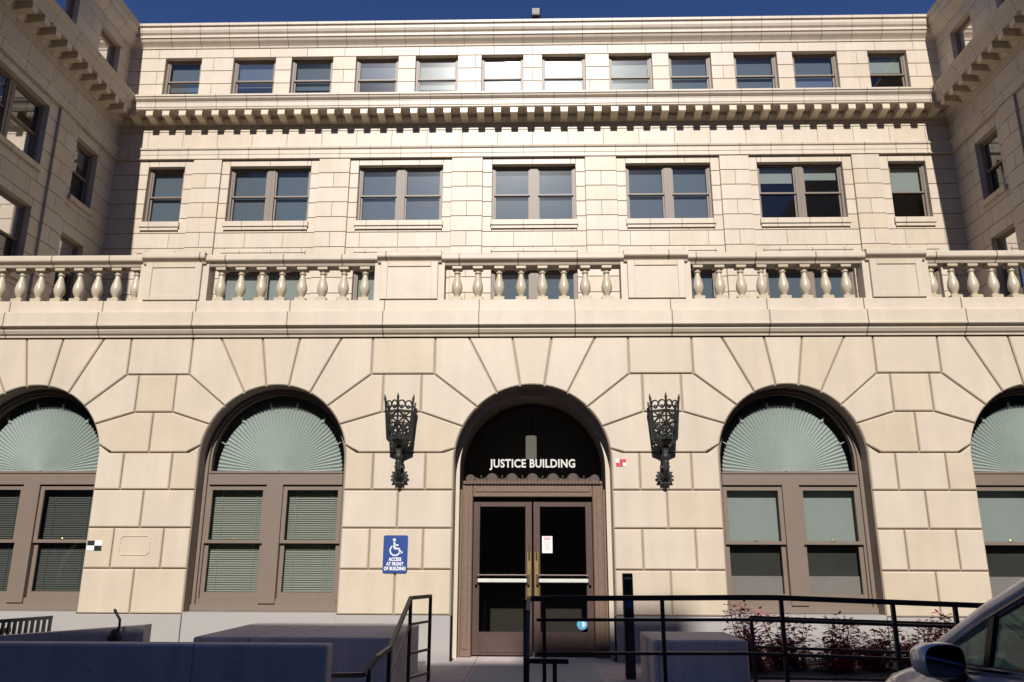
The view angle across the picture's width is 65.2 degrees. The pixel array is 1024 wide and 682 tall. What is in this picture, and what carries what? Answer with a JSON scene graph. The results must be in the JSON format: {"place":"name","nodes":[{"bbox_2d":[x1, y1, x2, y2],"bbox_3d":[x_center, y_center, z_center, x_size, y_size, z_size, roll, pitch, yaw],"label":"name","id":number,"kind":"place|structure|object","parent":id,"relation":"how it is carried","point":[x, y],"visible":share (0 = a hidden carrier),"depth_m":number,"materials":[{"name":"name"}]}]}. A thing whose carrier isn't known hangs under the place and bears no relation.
{"place":"outdoors","nodes":[
{"label":"outdoors","id":0,"kind":"place"},
{"bbox_2d":[193,623,418,681],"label":"concrete block","id":1,"kind":"structure","parent":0,"point":[357,647],"depth_m":9.46,"materials":[{"name":"grey concrete"}]},
{"bbox_2d":[468,664,602,681],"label":"path","id":2,"kind":"structure","parent":0,"point":[514,673],"depth_m":10.85,"materials":[{"name":"concrete"}]},
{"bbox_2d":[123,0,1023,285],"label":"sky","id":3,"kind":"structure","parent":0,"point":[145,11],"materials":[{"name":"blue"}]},
{"label":"street","id":4,"kind":"structure","parent":0,"visible":0},
{"bbox_2d":[0,616,52,634],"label":"picket railing","id":5,"kind":"object","parent":4,"relation":"on","point":[3,622],"visible":0.63,"depth_m":11.72,"materials":[{"name":"black metal"}]},
{"bbox_2d":[0,624,151,641],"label":"ramp parapet","id":6,"kind":"structure","parent":4,"relation":"on","point":[136,633],"depth_m":11.14,"materials":[{"name":"grey concrete"}]},
{"bbox_2d":[107,609,121,641],"bbox_3d":[-5.462,4.197,10.957,0.180,1.015,0.180,0,-15,1],"label":"standpipe","id":7,"kind":"object","parent":4,"relation":"on","point":[114,635],"visible":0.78,"depth_m":10.96,"materials":[{"name":"black metal"}]},
{"bbox_2d":[0,641,332,681],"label":"concrete wall","id":8,"kind":"structure","parent":4,"relation":"on","point":[63,661],"depth_m":7.78,"materials":[{"name":"grey concrete"}]},
{"bbox_2d":[0,0,1023,662],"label":"courthouse","id":9,"kind":"structure","parent":4,"relation":"on","point":[252,274],"depth_m":13.66,"materials":[{"name":"stone"}]},
{"bbox_2d":[0,189,24,255],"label":"window","id":10,"kind":"structure","parent":9,"relation":"in","point":[12,212],"depth_m":21.80,"materials":[{"name":"glass"}]},
{"bbox_2d":[0,66,43,160],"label":"window","id":11,"kind":"structure","parent":9,"relation":"in","point":[26,139],"depth_m":22.05,"materials":[{"name":"beige paint"}]},
{"bbox_2d":[0,390,98,610],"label":"arched window","id":12,"kind":"structure","parent":9,"relation":"in","point":[58,442],"depth_m":13.34,"materials":[{"name":"beige paint"}]},
{"bbox_2d":[55,0,74,18],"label":"window","id":13,"kind":"structure","parent":9,"relation":"in","point":[67,5],"depth_m":24.46,"materials":[{"name":"blue glass"}]},
{"bbox_2d":[58,235,77,300],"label":"window","id":14,"kind":"structure","parent":9,"relation":"in","point":[67,248],"depth_m":24.43,"materials":[{"name":"glass"}]},
{"bbox_2d":[72,142,92,204],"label":"window","id":15,"kind":"structure","parent":9,"relation":"in","point":[79,160],"depth_m":25.38,"materials":[{"name":"beige paint"}]},
{"bbox_2d":[87,540,102,549],"bbox_3d":[-6.648,3.255,12.737,0.235,0.155,0.008,0,-15,1],"label":"survey target","id":16,"kind":"object","parent":9,"relation":"attached to","point":[94,544],"visible":1,"depth_m":12.74,"materials":[{"name":"white paint"}]},
{"bbox_2d":[99,30,115,67],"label":"window","id":17,"kind":"structure","parent":9,"relation":"in","point":[107,48],"depth_m":26.73,"materials":[{"name":"beige glass"}]},
{"bbox_2d":[144,170,184,221],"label":"window","id":18,"kind":"structure","parent":9,"relation":"in","point":[165,204],"depth_m":26.81,"materials":[{"name":"glass"}]},
{"bbox_2d":[164,61,201,93],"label":"window","id":19,"kind":"structure","parent":9,"relation":"in","point":[184,79],"depth_m":28.00,"materials":[{"name":"beige paint"}]},
{"bbox_2d":[232,60,275,93],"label":"window","id":20,"kind":"structure","parent":9,"relation":"in","point":[249,76],"depth_m":27.96,"materials":[{"name":"beige paint"}]},
{"bbox_2d":[223,272,299,300],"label":"window","id":21,"kind":"structure","parent":9,"relation":"in","point":[291,278],"depth_m":25.90,"materials":[{"name":"glass"}]},
{"bbox_2d":[189,389,345,611],"bbox_3d":[-3.915,2.578,13.251,2.406,3.598,0.260,0,-15,1],"label":"arched window","id":22,"kind":"structure","parent":9,"relation":"in","point":[293,441],"depth_m":13.23,"materials":[{"name":"beige paint"}]},
{"bbox_2d":[227,169,310,220],"bbox_3d":[-8.034,-4.790,26.653,2.710,2.000,0.217,0,-15,1],"label":"window","id":23,"kind":"structure","parent":9,"relation":"in","point":[255,198],"depth_m":26.72,"materials":[{"name":"glass"}]},
{"bbox_2d":[291,60,332,92],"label":"window","id":24,"kind":"structure","parent":9,"relation":"in","point":[309,77],"depth_m":27.91,"materials":[{"name":"beige paint"}]},
{"bbox_2d":[353,271,374,299],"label":"window","id":25,"kind":"structure","parent":9,"relation":"in","point":[358,276],"depth_m":25.79,"materials":[{"name":"glass"}]},
{"bbox_2d":[355,59,398,91],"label":"window","id":26,"kind":"structure","parent":9,"relation":"in","point":[386,72],"depth_m":27.88,"materials":[{"name":"beige paint"}]},
{"bbox_2d":[382,535,407,572],"bbox_3d":[-1.837,3.354,12.594,0.385,0.575,0.016,0,-15,1],"label":"access sign","id":27,"kind":"object","parent":9,"relation":"attached to","point":[395,551],"visible":1,"depth_m":12.59,"materials":[{"name":"blue metal"}]},
{"bbox_2d":[384,393,415,486],"bbox_3d":[-1.813,1.582,12.804,0.499,1.455,0.499,0,-15,1],"label":"wall lantern","id":28,"kind":"object","parent":9,"relation":"attached to","point":[399,476],"depth_m":12.76,"materials":[{"name":"metal"}]},
{"bbox_2d":[357,167,442,219],"bbox_3d":[-3.680,-4.804,26.555,2.800,2.000,0.217,0,-15,1],"label":"window","id":29,"kind":"structure","parent":9,"relation":"in","point":[400,195],"depth_m":26.62,"materials":[{"name":"grey glass"}]},
{"bbox_2d":[415,58,457,91],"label":"window","id":30,"kind":"structure","parent":9,"relation":"in","point":[428,76],"depth_m":27.81,"materials":[{"name":"grey glass"}]},
{"bbox_2d":[471,500,531,655],"bbox_3d":[-0.158,3.833,13.067,0.973,2.440,0.143,0,-15,1],"label":"door","id":31,"kind":"structure","parent":9,"relation":"in","point":[502,529],"depth_m":13.09,"materials":[{"name":"brown metal"}]},
{"bbox_2d":[482,57,522,90],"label":"window","id":32,"kind":"structure","parent":9,"relation":"in","point":[495,76],"depth_m":27.75,"materials":[{"name":"white glass"}]},
{"bbox_2d":[526,410,536,458],"bbox_3d":[0.354,1.346,14.920,0.200,1.700,0.200,0,-15,1],"label":"pendant lamp","id":33,"kind":"object","parent":9,"relation":"hanging from","point":[531,447],"visible":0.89,"depth_m":14.69,"materials":[{"name":"metal"}]},
{"bbox_2d":[490,459,574,469],"bbox_3d":[0.355,2.168,14.029,1.500,0.194,0.012,0,-15,1],"label":"lettering","id":34,"kind":"object","parent":9,"relation":"attached to","point":[546,466],"visible":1,"depth_m":14.03},
{"bbox_2d":[492,166,575,218],"bbox_3d":[0.723,-4.818,26.456,2.750,2.000,0.217,0,-15,1],"label":"window","id":35,"kind":"structure","parent":9,"relation":"in","point":[532,194],"depth_m":26.52,"materials":[{"name":"grey glass"}]},
{"bbox_2d":[491,270,577,298],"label":"window","id":36,"kind":"structure","parent":9,"relation":"in","point":[531,277],"depth_m":25.67,"materials":[{"name":"glass"}]},
{"bbox_2d":[531,8,539,18],"bbox_3d":[0.830,-11.318,27.894,0.320,0.540,0.280,0,-15,1],"label":"rooftop floodlight","id":37,"kind":"object","parent":9,"relation":"on","point":[535,13],"visible":0.74,"depth_m":27.80,"materials":[{"name":"grey metal"}]},
{"bbox_2d":[542,57,585,89],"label":"window","id":38,"kind":"structure","parent":9,"relation":"in","point":[568,75],"depth_m":27.69,"materials":[{"name":"white glass"}]},
{"bbox_2d":[533,500,594,655],"bbox_3d":[0.839,3.830,13.045,0.973,2.440,0.143,0,-15,1],"label":"door","id":39,"kind":"structure","parent":9,"relation":"in","point":[568,570],"depth_m":13.09,"materials":[{"name":"brown metal"}]},
{"bbox_2d":[542,536,551,552],"bbox_3d":[0.582,3.363,13.214,0.170,0.270,0.005,0,-15,1],"label":"paper notice","id":40,"kind":"object","parent":39,"relation":"attached to","point":[546,544],"visible":1,"depth_m":13.21,"materials":[{"name":"white paper"}]},
{"bbox_2d":[577,622,586,629],"bbox_3d":[1.129,4.561,12.870,0.170,0.170,0.006,0,-15,1],"label":"round decal","id":41,"kind":"object","parent":39,"relation":"attached to","point":[581,625],"visible":0.84,"depth_m":12.86,"materials":[{"name":"white paint"}]},
{"bbox_2d":[616,459,625,465],"bbox_3d":[1.759,1.960,12.896,0.165,0.115,0.008,0,-15,1],"label":"survey target","id":42,"kind":"object","parent":9,"relation":"attached to","point":[620,462],"visible":1,"depth_m":12.89,"materials":[{"name":"white paint"}]},
{"bbox_2d":[609,56,651,89],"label":"window","id":43,"kind":"structure","parent":9,"relation":"in","point":[622,75],"depth_m":27.65,"materials":[{"name":"grey glass"}]},
{"bbox_2d":[647,392,679,486],"bbox_3d":[2.436,1.568,12.708,0.499,1.455,0.499,0,-15,1],"label":"wall lantern","id":44,"kind":"object","parent":9,"relation":"attached to","point":[664,476],"depth_m":12.66,"materials":[{"name":"metal"}]},
{"bbox_2d":[625,165,712,217],"bbox_3d":[5.137,-4.832,26.357,2.780,2.000,0.217,0,-15,1],"label":"window","id":45,"kind":"structure","parent":9,"relation":"in","point":[665,193],"depth_m":26.42,"materials":[{"name":"glass"}]},
{"bbox_2d":[668,55,711,88],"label":"window","id":46,"kind":"structure","parent":9,"relation":"in","point":[682,74],"depth_m":27.61,"materials":[{"name":"blue glass"}]},
{"bbox_2d":[691,270,716,298],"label":"window","id":47,"kind":"structure","parent":9,"relation":"in","point":[708,277],"depth_m":25.56,"materials":[{"name":"glass"}]},
{"bbox_2d":[733,55,777,87],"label":"window","id":48,"kind":"structure","parent":9,"relation":"in","point":[749,73],"depth_m":27.55,"materials":[{"name":"blue glass"}]},
{"bbox_2d":[719,388,878,613],"bbox_3d":[4.538,2.556,13.081,2.376,3.598,0.300,0,-15,1],"label":"arched window","id":49,"kind":"structure","parent":9,"relation":"in","point":[783,535],"depth_m":13.05,"materials":[{"name":"beige paint"}]},
{"bbox_2d":[757,164,845,217],"bbox_3d":[9.436,-4.846,26.260,2.780,2.000,0.217,0,-15,1],"label":"window","id":50,"kind":"structure","parent":9,"relation":"in","point":[827,171],"depth_m":26.41,"materials":[{"name":"beige paint"}]},
{"bbox_2d":[766,269,854,297],"bbox_3d":[9.426,-1.257,25.279,2.780,2.100,0.217,0,-15,1],"label":"window","id":51,"kind":"structure","parent":9,"relation":"in","point":[772,279],"depth_m":25.49,"materials":[{"name":"glass"}]},
{"bbox_2d":[792,54,837,87],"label":"window","id":52,"kind":"structure","parent":9,"relation":"in","point":[807,73],"depth_m":27.51,"materials":[{"name":"blue glass"}]},
{"bbox_2d":[867,53,907,86],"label":"window","id":53,"kind":"structure","parent":9,"relation":"in","point":[877,67],"depth_m":27.49,"materials":[{"name":"grey glass"}]},
{"bbox_2d":[888,164,929,215],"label":"window","id":54,"kind":"structure","parent":9,"relation":"in","point":[903,181],"depth_m":26.36,"materials":[{"name":"beige paint"}]},
{"bbox_2d":[933,268,941,293],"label":"window","id":55,"kind":"structure","parent":9,"relation":"in","point":[936,273],"depth_m":25.29,"materials":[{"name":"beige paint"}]},
{"bbox_2d":[955,15,973,54],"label":"window","id":56,"kind":"structure","parent":9,"relation":"in","point":[964,34],"depth_m":25.92,"materials":[{"name":"grey glass"}]},
{"bbox_2d":[980,129,1002,194],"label":"window","id":57,"kind":"structure","parent":9,"relation":"in","point":[994,148],"depth_m":24.55,"materials":[{"name":"beige paint"}]},
{"bbox_2d":[971,388,1023,596],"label":"arched window","id":58,"kind":"structure","parent":9,"relation":"in","point":[997,445],"depth_m":13.06,"materials":[{"name":"grey glass"}]},
{"bbox_2d":[997,227,1017,295],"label":"window","id":59,"kind":"structure","parent":9,"relation":"in","point":[1008,241],"depth_m":23.62,"materials":[{"name":"glass"}]},
{"bbox_2d":[405,655,649,681],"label":"porch","id":60,"kind":"object","parent":4,"relation":"on","point":[459,669],"visible":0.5,"depth_m":11.58,"materials":[{"name":"grey concrete"}]},
{"bbox_2d":[331,594,431,681],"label":"stair railing","id":61,"kind":"object","parent":60,"relation":"on","point":[366,671],"visible":0.97,"depth_m":9.49,"materials":[{"name":"black metal"}]},
{"bbox_2d":[523,597,568,681],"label":"stair railing","id":62,"kind":"object","parent":60,"relation":"on","point":[528,661],"visible":1,"depth_m":7.55,"materials":[{"name":"black metal"}]},
{"bbox_2d":[622,573,635,678],"bbox_3d":[1.550,3.764,10.592,0.130,1.322,0.136,0,-15,1],"label":"entry post","id":63,"kind":"object","parent":60,"relation":"on","point":[629,630],"visible":1,"depth_m":10.54,"materials":[{"name":"black metal"}]},
{"bbox_2d":[531,595,983,681],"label":"ramp railing","id":64,"kind":"object","parent":60,"relation":"on","point":[894,624],"visible":0.89,"depth_m":8.45,"materials":[{"name":"black metal"}]},
{"bbox_2d":[749,615,953,681],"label":"ramp railing","id":65,"kind":"object","parent":60,"relation":"on","point":[754,665],"visible":0.54,"depth_m":9.76,"materials":[{"name":"black metal"}]},
{"bbox_2d":[640,632,749,681],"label":"concrete block","id":66,"kind":"structure","parent":4,"relation":"on","point":[707,668],"depth_m":9.92,"materials":[{"name":"grey concrete"}]},
{"bbox_2d":[750,680,870,681],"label":"planter curb","id":67,"kind":"structure","parent":4,"relation":"on","point":[804,681],"depth_m":9.83,"materials":[{"name":"grey concrete"}]},
{"bbox_2d":[750,660,907,680],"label":"planting bed","id":68,"kind":"object","parent":4,"relation":"on","point":[859,673],"visible":0.17,"depth_m":10.60,"materials":[{"name":"soil"}]},
{"bbox_2d":[722,600,772,670],"bbox_3d":[3.229,4.041,10.958,0.734,1.048,0.764,0,-15,1],"label":"red shrub","id":69,"kind":"object","parent":68,"relation":"on","point":[761,664],"visible":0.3,"depth_m":10.95,"materials":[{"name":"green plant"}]},
{"bbox_2d":[750,607,819,670],"bbox_3d":[3.773,4.180,11.134,1.018,0.903,0.724,-9,-18,31],"label":"red shrub","id":70,"kind":"object","parent":68,"relation":"on","point":[778,663],"visible":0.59,"depth_m":11.08,"materials":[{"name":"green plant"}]},
{"bbox_2d":[807,611,863,673],"bbox_3d":[4.453,4.116,10.861,0.814,0.860,0.677,0,-15,1],"label":"red shrub","id":71,"kind":"object","parent":68,"relation":"on","point":[835,665],"visible":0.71,"depth_m":10.79,"materials":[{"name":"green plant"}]},
{"bbox_2d":[830,617,902,671],"bbox_3d":[4.974,4.254,11.111,0.693,0.753,0.929,14,-21,-42],"label":"red shrub","id":72,"kind":"object","parent":68,"relation":"on","point":[878,665],"visible":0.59,"depth_m":10.98,"materials":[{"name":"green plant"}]},
{"bbox_2d":[879,609,949,669],"bbox_3d":[5.561,4.115,10.910,1.087,0.867,0.740,0,-15,1],"label":"red shrub","id":73,"kind":"object","parent":68,"relation":"on","point":[907,647],"visible":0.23,"depth_m":10.87,"materials":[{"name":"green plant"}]},
{"bbox_2d":[926,612,951,641],"bbox_3d":[6.073,4.153,10.946,0.707,0.826,0.797,13,-20,-39],"label":"red shrub","id":74,"kind":"object","parent":68,"relation":"on","point":[944,629],"visible":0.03,"depth_m":11.08,"materials":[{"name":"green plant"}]},
{"bbox_2d":[884,578,1023,681],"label":"parked car","id":75,"kind":"object","parent":4,"relation":"on","point":[984,642],"visible":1,"depth_m":3.98,"materials":[{"name":"silver metal"}]}
]}

